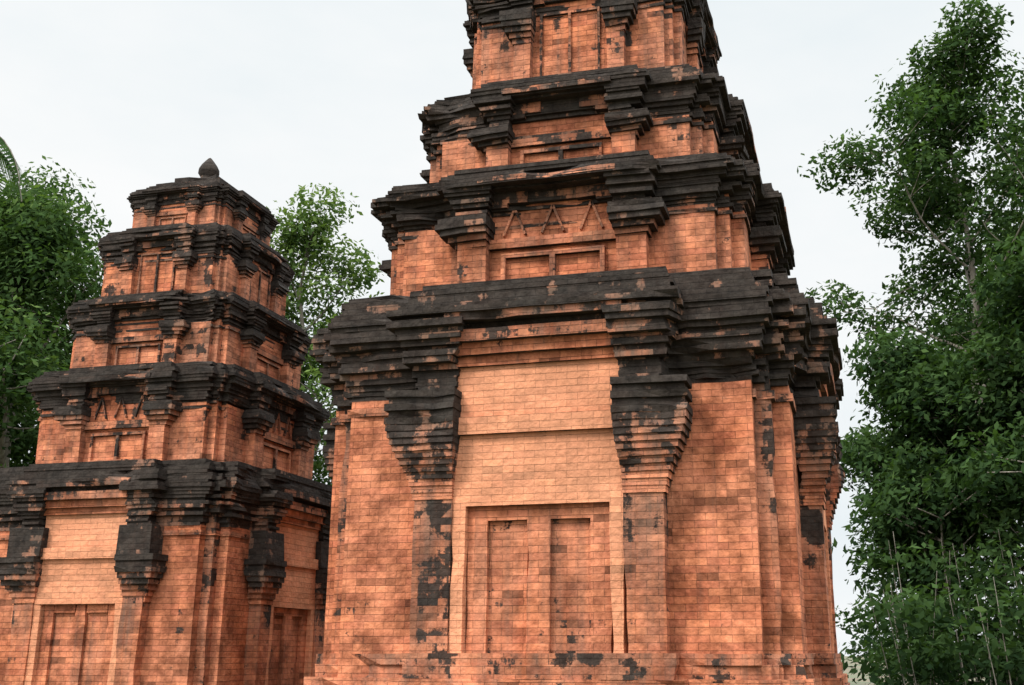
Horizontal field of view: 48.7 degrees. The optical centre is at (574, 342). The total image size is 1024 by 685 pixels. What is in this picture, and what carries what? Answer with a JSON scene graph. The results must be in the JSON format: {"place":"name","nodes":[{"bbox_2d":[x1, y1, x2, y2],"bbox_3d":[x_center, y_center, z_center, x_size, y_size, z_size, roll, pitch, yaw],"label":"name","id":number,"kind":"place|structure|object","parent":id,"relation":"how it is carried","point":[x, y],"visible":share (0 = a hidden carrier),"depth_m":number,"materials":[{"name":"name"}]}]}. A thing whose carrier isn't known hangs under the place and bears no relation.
{"place":"outdoors","nodes":[
{"label":"outdoors","id":0,"kind":"place"},
{"bbox_2d":[0,0,1023,655],"label":"sky","id":1,"kind":"structure","parent":0,"point":[126,96],"materials":[{"name":"white"}]},
{"bbox_2d":[841,656,986,684],"bbox_3d":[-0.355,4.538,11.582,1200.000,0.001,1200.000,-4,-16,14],"label":"ground","id":2,"kind":"structure","parent":0,"point":[855,675],"depth_m":66.34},
{"bbox_2d":[0,136,25,214],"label":"palm","id":3,"kind":"object","parent":2,"relation":"on","point":[10,156],"visible":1,"depth_m":22.77,"materials":[{"name":"green plant"}]},
{"bbox_2d":[0,155,102,464],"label":"tree","id":4,"kind":"object","parent":2,"relation":"on","point":[57,183],"visible":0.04,"depth_m":38.48,"materials":[{"name":"green plant"}]},
{"bbox_2d":[0,169,111,467],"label":"tree","id":5,"kind":"object","parent":2,"relation":"on","point":[37,247],"visible":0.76,"depth_m":30.23,"materials":[{"name":"green plant"}]},
{"bbox_2d":[0,158,331,684],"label":"tower","id":6,"kind":"structure","parent":2,"relation":"on","point":[165,507],"depth_m":16.33,"materials":[{"name":"brick"}]},
{"bbox_2d":[285,281,332,485],"bbox_3d":[-11.711,3.917,36.485,10.106,15.027,9.432,-6,-17,22],"label":"tree","id":7,"kind":"object","parent":2,"relation":"on","point":[325,480],"depth_m":36.13,"materials":[{"name":"green plant"}]},
{"bbox_2d":[266,182,384,479],"bbox_3d":[-8.845,2.826,34.714,8.097,16.196,6.863,12,-20,-38],"label":"tree","id":8,"kind":"object","parent":2,"relation":"on","point":[312,245],"visible":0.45,"depth_m":36.11,"materials":[{"name":"green plant"}]},
{"bbox_2d":[304,0,849,684],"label":"tower","id":9,"kind":"structure","parent":2,"relation":"on","point":[582,368],"depth_m":12.49,"materials":[{"name":"brick"}]},
{"bbox_2d":[797,0,1023,683],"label":"tree","id":10,"kind":"object","parent":2,"relation":"on","point":[930,104],"visible":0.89,"depth_m":33.33,"materials":[{"name":"green plant"}]},
{"bbox_2d":[831,321,1023,684],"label":"tree","id":11,"kind":"object","parent":2,"relation":"on","point":[901,512],"visible":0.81,"depth_m":27.13,"materials":[{"name":"green plant"}]},
{"bbox_2d":[835,482,1023,684],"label":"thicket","id":12,"kind":"object","parent":2,"relation":"on","point":[879,591],"visible":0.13,"depth_m":27.83,"materials":[{"name":"green plant"}]},
{"bbox_2d":[838,529,1023,684],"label":"thicket","id":13,"kind":"object","parent":2,"relation":"on","point":[1000,657],"visible":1,"depth_m":21.41,"materials":[{"name":"green plant"}]},
{"bbox_2d":[839,339,1022,683],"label":"tree","id":14,"kind":"object","parent":2,"relation":"on","point":[857,472],"visible":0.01,"depth_m":37.59,"materials":[{"name":"green plant"}]},
{"bbox_2d":[866,231,1023,571],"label":"tree","id":15,"kind":"object","parent":2,"relation":"on","point":[1010,299],"visible":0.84,"depth_m":25.64,"materials":[{"name":"green plant"}]},
{"bbox_2d":[878,266,1022,633],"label":"tree","id":16,"kind":"object","parent":2,"relation":"on","point":[962,293],"visible":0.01,"depth_m":41.97,"materials":[{"name":"green plant"}]},
{"bbox_2d":[921,126,1023,378],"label":"tree","id":17,"kind":"object","parent":2,"relation":"on","point":[1017,215],"visible":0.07,"depth_m":39.09,"materials":[{"name":"green plant"}]},
{"bbox_2d":[976,410,1023,512],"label":"tree","id":18,"kind":"object","parent":2,"relation":"on","point":[1015,431],"visible":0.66,"depth_m":23.89,"materials":[{"name":"green plant"}]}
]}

